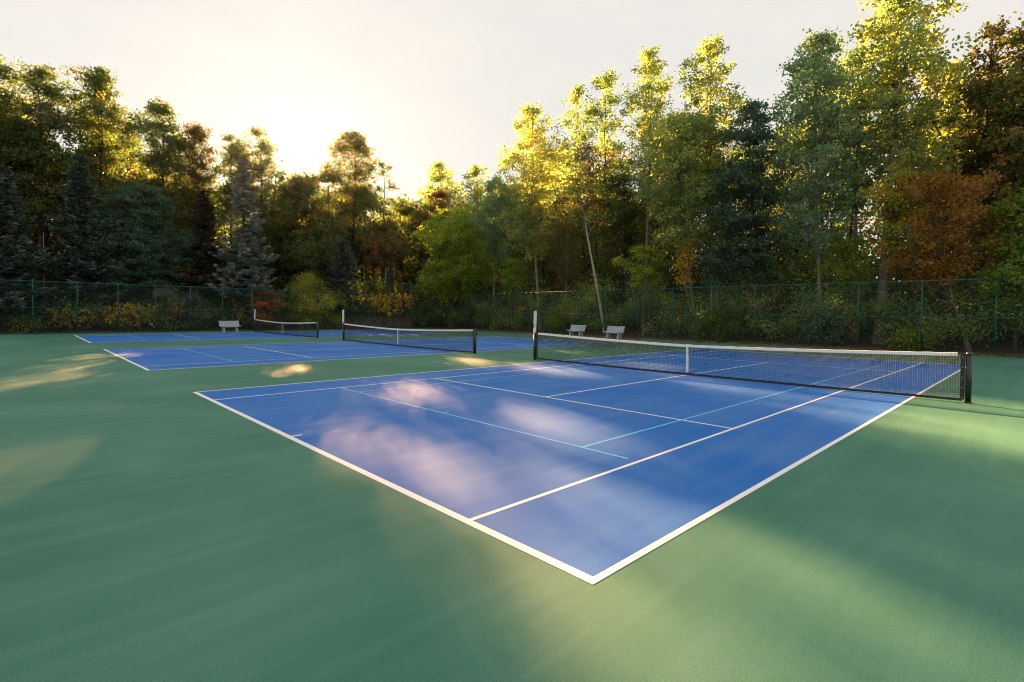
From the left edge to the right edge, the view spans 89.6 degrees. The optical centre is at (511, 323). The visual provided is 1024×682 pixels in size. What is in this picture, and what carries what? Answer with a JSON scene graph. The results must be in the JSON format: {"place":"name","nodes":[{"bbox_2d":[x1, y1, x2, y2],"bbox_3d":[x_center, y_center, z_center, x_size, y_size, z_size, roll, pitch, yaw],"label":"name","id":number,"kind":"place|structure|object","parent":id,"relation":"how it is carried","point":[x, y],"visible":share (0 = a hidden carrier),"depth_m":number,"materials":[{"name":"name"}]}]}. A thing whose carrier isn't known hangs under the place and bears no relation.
{"place":"outdoors","nodes":[
{"label":"outdoors","id":0,"kind":"place"},
{"bbox_2d":[0,328,1023,681],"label":"court pavement","id":1,"kind":"structure","parent":0,"point":[162,526],"depth_m":3.81,"materials":[{"name":"green paint"}]},
{"bbox_2d":[219,321,239,331],"bbox_3d":[-23.723,0.241,43.379,0.728,0.930,1.560,2,2,43],"label":"park bench","id":2,"kind":"object","parent":1,"relation":"on","point":[224,325],"visible":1,"depth_m":43.46,"materials":[{"name":"grey concrete"}]},
{"bbox_2d":[74,330,444,342],"bbox_3d":[-17.559,0.845,39.490,23.770,0.003,10.970,-1,2,-44],"label":"tennis court","id":3,"kind":"object","parent":1,"relation":"on","point":[110,338],"visible":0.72,"depth_m":35.77,"materials":[{"name":"blue plastic"}]},
{"bbox_2d":[255,319,316,336],"bbox_3d":[-17.553,0.314,39.479,0.100,1.063,12.781,-1,2,-44],"label":"tennis net","id":4,"kind":"object","parent":3,"relation":"on","point":[283,325],"visible":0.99,"depth_m":38.77,"materials":[{"name":"black fabric"}]},
{"bbox_2d":[317,322,318,337],"bbox_3d":[-13.123,0.437,34.871,0.140,1.100,0.144,-1,2,-44],"label":"net post","id":5,"kind":"object","parent":1,"relation":"on","point":[317,329],"visible":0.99,"depth_m":34.83,"materials":[{"name":"black metal"}]},
{"bbox_2d":[103,337,605,369],"bbox_3d":[-6.066,1.204,27.516,23.770,0.003,10.970,-1,2,-44],"label":"tennis court","id":6,"kind":"object","parent":1,"relation":"on","point":[158,358],"visible":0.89,"depth_m":23.07,"materials":[{"name":"blue plastic"}]},
{"bbox_2d":[474,329,476,353],"bbox_3d":[-1.631,0.796,22.898,0.140,1.100,0.144,-1,2,-44],"label":"net post","id":7,"kind":"object","parent":1,"relation":"on","point":[475,332],"visible":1,"depth_m":22.85,"materials":[{"name":"black metal"}]},
{"bbox_2d":[344,323,473,352],"bbox_3d":[-6.061,0.673,27.506,0.100,1.063,12.781,-1,2,-44],"label":"tennis net","id":8,"kind":"object","parent":7,"relation":"attached to","point":[411,335],"visible":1,"depth_m":26.84,"materials":[{"name":"black fabric"}]},
{"bbox_2d":[533,333,535,359],"bbox_3d":[0.897,0.875,20.256,0.128,1.100,0.128,0,1,-10],"label":"net post","id":9,"kind":"object","parent":1,"relation":"on","point":[534,352],"visible":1,"depth_m":20.21,"materials":[{"name":"black metal"}]},
{"bbox_2d":[533,311,536,333],"bbox_3d":[0.891,-0.043,20.200,0.086,0.890,0.177,0,3,-32],"label":"score board","id":10,"kind":"object","parent":9,"relation":"attached to","point":[534,323],"visible":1,"depth_m":20.19,"materials":[{"name":"white plastic"}]},
{"bbox_2d":[536,333,965,400],"bbox_3d":[5.327,1.030,15.640,0.100,1.063,12.781,-1,2,-44],"label":"tennis net","id":11,"kind":"object","parent":9,"relation":"attached to","point":[961,375],"visible":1,"depth_m":13.66,"materials":[{"name":"black fabric"}]},
{"bbox_2d":[567,325,585,336],"bbox_3d":[5.180,0.581,41.479,0.728,0.930,1.560,0,2,-42],"label":"park bench","id":12,"kind":"object","parent":1,"relation":"on","point":[580,331],"visible":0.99,"depth_m":41.58,"materials":[{"name":"grey concrete"}]},
{"bbox_2d":[193,349,965,584],"bbox_3d":[5.322,1.561,15.651,23.770,0.003,10.970,-1,2,-44],"label":"tennis court","id":13,"kind":"object","parent":1,"relation":"on","point":[592,474],"visible":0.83,"depth_m":7.85,"materials":[{"name":"blue paint"}]},
{"bbox_2d":[603,326,624,338],"bbox_3d":[7.630,0.665,38.565,0.728,0.930,1.560,0,2,-42],"label":"park bench","id":14,"kind":"object","parent":1,"relation":"on","point":[617,330],"visible":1,"depth_m":38.60,"materials":[{"name":"grey plastic"}]},
{"bbox_2d":[964,352,972,403],"bbox_3d":[9.757,1.153,11.032,0.140,1.100,0.144,-1,2,-44],"label":"net post","id":15,"kind":"object","parent":1,"relation":"on","point":[968,379],"visible":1,"depth_m":10.99,"materials":[{"name":"black metal"}]},
{"bbox_2d":[0,316,1023,357],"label":"ground","id":16,"kind":"structure","parent":0,"point":[809,343],"depth_m":38.47,"materials":[{"name":"green plant"}]},
{"bbox_2d":[0,164,67,330],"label":"spruce tree","id":17,"kind":"object","parent":16,"relation":"on","point":[16,263],"visible":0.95,"depth_m":36.80,"materials":[{"name":"green plant"}]},
{"bbox_2d":[0,54,70,220],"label":"oak tree","id":18,"kind":"object","parent":16,"relation":"on","point":[6,93],"visible":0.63,"depth_m":40.62,"materials":[{"name":"green plant"}]},
{"bbox_2d":[43,232,44,326],"bbox_3d":[-35.900,-3.174,39.579,0.083,7.656,0.083,1,1,24],"label":"metal pole","id":19,"kind":"object","parent":16,"relation":"on","point":[43,270],"visible":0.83,"depth_m":39.54,"materials":[{"name":"metal"}]},
{"bbox_2d":[0,57,97,323],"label":"oak tree","id":20,"kind":"object","parent":16,"relation":"on","point":[40,76],"visible":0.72,"depth_m":41.16,"materials":[{"name":"green plant"}]},
{"bbox_2d":[45,305,100,331],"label":"bush","id":21,"kind":"object","parent":16,"relation":"on","point":[60,320],"visible":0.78,"depth_m":38.50,"materials":[{"name":"green plant"}]},
{"bbox_2d":[25,154,128,327],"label":"spruce tree","id":22,"kind":"object","parent":16,"relation":"on","point":[78,264],"visible":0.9,"depth_m":40.23,"materials":[{"name":"green plant"}]},
{"bbox_2d":[31,62,149,322],"bbox_3d":[-36.507,-11.210,44.586,8.367,22.727,9.628,-1,2,-44],"label":"oak tree","id":23,"kind":"object","parent":16,"relation":"on","point":[107,156],"visible":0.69,"depth_m":44.15,"materials":[{"name":"green plant"}]},
{"bbox_2d":[43,181,205,326],"bbox_3d":[-32.563,-5.703,43.579,11.388,12.451,8.317,0,1,-22],"label":"locust tree","id":24,"kind":"object","parent":16,"relation":"on","point":[134,222],"visible":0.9,"depth_m":43.11,"materials":[{"name":"green plant"}]},
{"bbox_2d":[78,302,206,331],"bbox_3d":[-29.854,-0.571,42.119,8.570,2.502,1.740,-1,2,-44],"label":"grape vine","id":25,"kind":"object","parent":16,"relation":"on","point":[111,316],"visible":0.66,"depth_m":41.36,"materials":[{"name":"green plant"}]},
{"bbox_2d":[103,96,200,302],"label":"oak tree","id":26,"kind":"object","parent":16,"relation":"on","point":[160,161],"visible":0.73,"depth_m":47.52,"materials":[{"name":"green plant"}]},
{"bbox_2d":[148,285,185,331],"bbox_3d":[-28.901,-1.066,42.946,2.747,4.339,2.872,0,1,-11],"label":"shrub","id":27,"kind":"object","parent":16,"relation":"on","point":[170,294],"visible":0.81,"depth_m":42.69,"materials":[{"name":"green plant"}]},
{"bbox_2d":[158,120,219,319],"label":"oak tree","id":28,"kind":"object","parent":16,"relation":"on","point":[197,132],"visible":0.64,"depth_m":50.68,"materials":[{"name":"green plant"}]},
{"bbox_2d":[163,289,214,330],"bbox_3d":[-27.559,-1.057,44.062,4.123,3.852,3.369,1,1,27],"label":"shrub","id":29,"kind":"object","parent":16,"relation":"on","point":[187,299],"visible":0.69,"depth_m":43.99,"materials":[{"name":"green plant"}]},
{"bbox_2d":[165,188,237,323],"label":"spruce tree","id":30,"kind":"object","parent":16,"relation":"on","point":[206,261],"visible":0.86,"depth_m":47.01,"materials":[{"name":"green plant"}]},
{"bbox_2d":[0,279,426,333],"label":"chain link fence","id":31,"kind":"object","parent":16,"relation":"on","point":[118,317],"visible":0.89,"depth_m":42.70,"materials":[{"name":"green metal"}]},
{"bbox_2d":[350,291,419,319],"bbox_3d":[-13.701,-1.949,56.255,8.483,3.285,1.198,-1,2,-44],"label":"golden vine","id":32,"kind":"object","parent":31,"relation":"attached to","point":[388,301],"visible":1,"depth_m":56.20,"materials":[{"name":"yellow plant"}]},
{"bbox_2d":[206,133,270,313],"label":"oak tree","id":33,"kind":"object","parent":16,"relation":"on","point":[232,150],"visible":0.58,"depth_m":52.77,"materials":[{"name":"green plant"}]},
{"bbox_2d":[199,156,287,327],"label":"spruce tree","id":34,"kind":"object","parent":16,"relation":"on","point":[245,207],"visible":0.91,"depth_m":47.72,"materials":[{"name":"green plant"}]},
{"bbox_2d":[224,125,282,271],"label":"oak tree","id":35,"kind":"object","parent":16,"relation":"on","point":[262,205],"visible":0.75,"depth_m":52.98,"materials":[{"name":"green plant"}]},
{"bbox_2d":[241,288,292,329],"bbox_3d":[-22.986,-1.289,48.642,4.707,4.168,4.808,-1,2,-44],"label":"sumac shrub","id":36,"kind":"object","parent":16,"relation":"on","point":[262,313],"visible":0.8,"depth_m":47.90,"materials":[{"name":"red plant"}]},
{"bbox_2d":[260,172,347,281],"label":"oak tree","id":37,"kind":"object","parent":16,"relation":"on","point":[300,189],"visible":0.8,"depth_m":53.83,"materials":[{"name":"green plant"}]},
{"bbox_2d":[280,272,338,329],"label":"sapling","id":38,"kind":"object","parent":16,"relation":"on","point":[309,280],"visible":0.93,"depth_m":50.28,"materials":[{"name":"green plant"}]},
{"bbox_2d":[280,204,356,315],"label":"ash tree","id":39,"kind":"object","parent":16,"relation":"on","point":[329,249],"visible":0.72,"depth_m":53.45,"materials":[{"name":"green plant"}]},
{"bbox_2d":[300,173,347,274],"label":"oak tree","id":40,"kind":"object","parent":16,"relation":"on","point":[321,178],"visible":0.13,"depth_m":59.44,"materials":[{"name":"green plant"}]},
{"bbox_2d":[318,288,356,328],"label":"bush","id":41,"kind":"object","parent":16,"relation":"on","point":[332,319],"visible":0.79,"depth_m":52.35,"materials":[{"name":"green plant"}]},
{"bbox_2d":[317,239,369,312],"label":"spruce tree","id":42,"kind":"object","parent":16,"relation":"on","point":[337,271],"visible":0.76,"depth_m":54.05,"materials":[{"name":"green plant"}]},
{"bbox_2d":[314,127,383,313],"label":"oak tree","id":43,"kind":"object","parent":16,"relation":"on","point":[358,146],"visible":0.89,"depth_m":58.23,"materials":[{"name":"green plant"}]},
{"bbox_2d":[316,316,413,327],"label":"retaining wall","id":44,"kind":"structure","parent":16,"relation":"on","point":[388,323],"depth_m":56.88,"materials":[{"name":"concrete"}]},
{"bbox_2d":[353,219,411,298],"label":"ash tree","id":45,"kind":"object","parent":16,"relation":"on","point":[388,245],"visible":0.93,"depth_m":59.63,"materials":[{"name":"green plant"}]},
{"bbox_2d":[372,158,404,277],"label":"oak tree","id":46,"kind":"object","parent":16,"relation":"on","point":[392,186],"visible":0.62,"depth_m":63.19,"materials":[{"name":"green plant"}]},
{"bbox_2d":[385,269,393,310],"bbox_3d":[-14.074,-2.850,59.410,1.198,6.671,0.080,0,2,-43],"label":"backstop screen","id":47,"kind":"object","parent":16,"relation":"on","point":[389,280],"visible":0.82,"depth_m":59.37,"materials":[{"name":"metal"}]},
{"bbox_2d":[380,192,430,290],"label":"oak tree","id":48,"kind":"object","parent":16,"relation":"on","point":[404,210],"visible":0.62,"depth_m":65.29,"materials":[{"name":"green plant"}]},
{"bbox_2d":[402,283,410,315],"bbox_3d":[-12.380,-2.114,60.288,1.186,5.200,0.080,0,2,-43],"label":"backstop screen","id":49,"kind":"object","parent":16,"relation":"on","point":[405,288],"visible":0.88,"depth_m":60.25,"materials":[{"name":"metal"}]},
{"bbox_2d":[412,188,450,323],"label":"maple tree","id":50,"kind":"object","parent":16,"relation":"on","point":[441,204],"visible":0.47,"depth_m":65.29,"materials":[{"name":"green plant"}]},
{"bbox_2d":[414,160,469,231],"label":"ash tree","id":51,"kind":"object","parent":16,"relation":"on","point":[438,167],"visible":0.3,"depth_m":69.84,"materials":[{"name":"yellow plant"}]},
{"bbox_2d":[407,204,506,328],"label":"maple tree","id":52,"kind":"object","parent":16,"relation":"on","point":[457,272],"visible":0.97,"depth_m":56.33,"materials":[{"name":"green plant"}]},
{"bbox_2d":[450,163,500,323],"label":"ash tree","id":53,"kind":"object","parent":16,"relation":"on","point":[477,191],"visible":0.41,"depth_m":61.71,"materials":[{"name":"green plant"}]},
{"bbox_2d":[465,174,536,327],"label":"willow tree","id":54,"kind":"object","parent":16,"relation":"on","point":[498,203],"visible":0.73,"depth_m":54.92,"materials":[{"name":"green plant"}]},
{"bbox_2d":[0,54,1023,343],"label":"woodland","id":55,"kind":"object","parent":16,"relation":"on","point":[804,270],"visible":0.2,"depth_m":49.92,"materials":[{"name":"green plant"}]},
{"bbox_2d":[0,259,1023,349],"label":"undergrowth","id":56,"kind":"object","parent":16,"relation":"on","point":[40,323],"visible":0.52,"depth_m":39.50,"materials":[{"name":"green plant"}]},
{"bbox_2d":[496,255,535,330],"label":"maple tree","id":57,"kind":"object","parent":16,"relation":"on","point":[514,277],"visible":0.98,"depth_m":50.90,"materials":[{"name":"green plant"}]},
{"bbox_2d":[485,101,572,330],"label":"poplar tree","id":58,"kind":"object","parent":16,"relation":"on","point":[538,197],"visible":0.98,"depth_m":49.74,"materials":[{"name":"green plant"}]},
{"bbox_2d":[542,301,571,334],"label":"shrub","id":59,"kind":"object","parent":16,"relation":"on","point":[557,318],"visible":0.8,"depth_m":45.96,"materials":[{"name":"green plant"}]},
{"bbox_2d":[538,191,590,329],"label":"ash tree","id":60,"kind":"object","parent":16,"relation":"on","point":[566,277],"visible":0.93,"depth_m":48.29,"materials":[{"name":"green plant"}]},
{"bbox_2d":[546,82,609,329],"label":"poplar tree","id":61,"kind":"object","parent":16,"relation":"on","point":[576,96],"visible":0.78,"depth_m":47.58,"materials":[{"name":"green plant"}]},
{"bbox_2d":[564,139,609,333],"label":"birch tree","id":62,"kind":"object","parent":16,"relation":"on","point":[586,173],"visible":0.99,"depth_m":45.16,"materials":[{"name":"green plant"}]},
{"bbox_2d":[575,66,638,330],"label":"poplar tree","id":63,"kind":"object","parent":16,"relation":"on","point":[609,79],"visible":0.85,"depth_m":46.25,"materials":[{"name":"green plant"}]},
{"bbox_2d":[589,167,656,325],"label":"ash tree","id":64,"kind":"object","parent":16,"relation":"on","point":[625,213],"visible":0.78,"depth_m":46.56,"materials":[{"name":"green plant"}]},
{"bbox_2d":[611,244,670,335],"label":"maple tree","id":65,"kind":"object","parent":16,"relation":"on","point":[639,274],"visible":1,"depth_m":40.42,"materials":[{"name":"green plant"}]},
{"bbox_2d":[610,45,674,331],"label":"poplar tree","id":66,"kind":"object","parent":16,"relation":"on","point":[652,68],"visible":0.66,"depth_m":42.99,"materials":[{"name":"green plant"}]},
{"bbox_2d":[672,236,700,339],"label":"maple tree","id":67,"kind":"object","parent":16,"relation":"on","point":[685,266],"visible":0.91,"depth_m":37.83,"materials":[{"name":"green plant"}]},
{"bbox_2d":[629,104,747,336],"bbox_3d":[12.756,-7.588,39.369,8.866,17.619,9.750,0,1,-29],"label":"poplar tree","id":68,"kind":"object","parent":16,"relation":"on","point":[678,136],"visible":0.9,"depth_m":37.82,"materials":[{"name":"green plant"}]},
{"bbox_2d":[674,32,748,332],"bbox_3d":[14.899,-10.530,40.351,6.182,23.147,8.290,-1,2,-44],"label":"poplar tree","id":69,"kind":"object","parent":16,"relation":"on","point":[712,55],"visible":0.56,"depth_m":39.12,"materials":[{"name":"green plant"}]},
{"bbox_2d":[682,301,744,342],"bbox_3d":[14.501,0.065,36.146,4.287,3.295,4.576,-1,2,-44],"label":"shrub","id":70,"kind":"object","parent":16,"relation":"on","point":[720,315],"visible":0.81,"depth_m":35.26,"materials":[{"name":"green plant"}]},
{"bbox_2d":[693,239,746,335],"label":"locust tree","id":71,"kind":"object","parent":16,"relation":"on","point":[714,258],"visible":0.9,"depth_m":35.95,"materials":[{"name":"green plant"}]},
{"bbox_2d":[427,277,1023,355],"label":"chain link fence","id":72,"kind":"object","parent":16,"relation":"on","point":[760,311],"visible":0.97,"depth_m":32.68,"materials":[{"name":"green metal"}]},
{"bbox_2d":[427,288,458,305],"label":"golden vine","id":73,"kind":"object","parent":72,"relation":"hanging from","point":[444,298],"visible":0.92,"depth_m":57.35,"materials":[{"name":"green plant"}]},
{"bbox_2d":[690,98,811,339],"bbox_3d":[16.540,-7.123,35.665,8.289,16.845,8.091,-1,2,-44],"label":"locust tree","id":74,"kind":"object","parent":16,"relation":"on","point":[757,256],"visible":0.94,"depth_m":35.19,"materials":[{"name":"green plant"}]},
{"bbox_2d":[752,26,874,342],"bbox_3d":[18.918,-8.666,32.301,6.622,20.173,6.718,0,1,-9],"label":"cottonwood tree","id":75,"kind":"object","parent":16,"relation":"on","point":[819,72],"visible":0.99,"depth_m":31.55,"materials":[{"name":"green plant"}]},
{"bbox_2d":[795,300,858,346],"bbox_3d":[18.804,0.358,30.952,3.498,3.518,3.075,0,1,-18],"label":"shrub","id":76,"kind":"object","parent":16,"relation":"on","point":[827,314],"visible":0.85,"depth_m":30.73,"materials":[{"name":"green plant"}]},
{"bbox_2d":[813,232,879,344],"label":"maple tree","id":77,"kind":"object","parent":16,"relation":"on","point":[845,247],"visible":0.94,"depth_m":30.84,"materials":[{"name":"green plant"}]},
{"bbox_2d":[814,42,888,339],"bbox_3d":[21.926,-8.360,33.254,5.644,19.159,4.984,-1,2,-44],"label":"cottonwood tree","id":78,"kind":"object","parent":16,"relation":"on","point":[860,65],"visible":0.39,"depth_m":32.56,"materials":[{"name":"green plant"}]},
{"bbox_2d":[857,168,950,345],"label":"maple tree","id":79,"kind":"object","parent":16,"relation":"on","point":[889,196],"visible":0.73,"depth_m":29.39,"materials":[{"name":"green plant"}]},
{"bbox_2d":[841,0,982,343],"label":"cottonwood tree","id":80,"kind":"object","parent":16,"relation":"on","point":[893,73],"visible":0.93,"depth_m":29.74,"materials":[{"name":"green plant"}]},
{"bbox_2d":[880,324,956,351],"bbox_3d":[21.770,0.972,28.089,2.980,1.965,3.127,1,1,13],"label":"shrub","id":81,"kind":"object","parent":16,"relation":"on","point":[906,337],"visible":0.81,"depth_m":27.67,"materials":[{"name":"green plant"}]},
{"bbox_2d":[849,165,1023,350],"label":"maple tree","id":82,"kind":"object","parent":16,"relation":"on","point":[943,192],"visible":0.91,"depth_m":27.43,"materials":[{"name":"orange plant"}]},
{"bbox_2d":[905,53,998,340],"bbox_3d":[25.917,-7.283,30.890,5.242,16.957,4.785,-1,2,-44],"label":"ash tree","id":83,"kind":"object","parent":16,"relation":"on","point":[948,100],"visible":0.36,"depth_m":30.08,"materials":[{"name":"green plant"}]},
{"bbox_2d":[938,11,1023,343],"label":"oak tree","id":84,"kind":"object","parent":16,"relation":"on","point":[972,95],"visible":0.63,"depth_m":28.71,"materials":[{"name":"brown plant"}]},
{"bbox_2d":[963,187,1023,352],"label":"maple tree","id":85,"kind":"object","parent":16,"relation":"on","point":[1013,270],"visible":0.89,"depth_m":25.52,"materials":[{"name":"green plant"}]},
{"bbox_2d":[972,13,1023,346],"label":"oak tree","id":86,"kind":"object","parent":16,"relation":"on","point":[1010,136],"visible":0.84,"depth_m":26.91,"materials":[{"name":"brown plant"}]},
{"bbox_2d":[0,0,1023,280],"label":"sky","id":87,"kind":"structure","parent":0,"point":[425,82],"materials":[{"name":"white"}]},
{"bbox_2d":[20,328,1023,376],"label":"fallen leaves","id":88,"kind":"object","parent":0,"point":[841,348],"visible":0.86,"depth_m":31.69,"materials":[{"name":"brown plant"}]}
]}

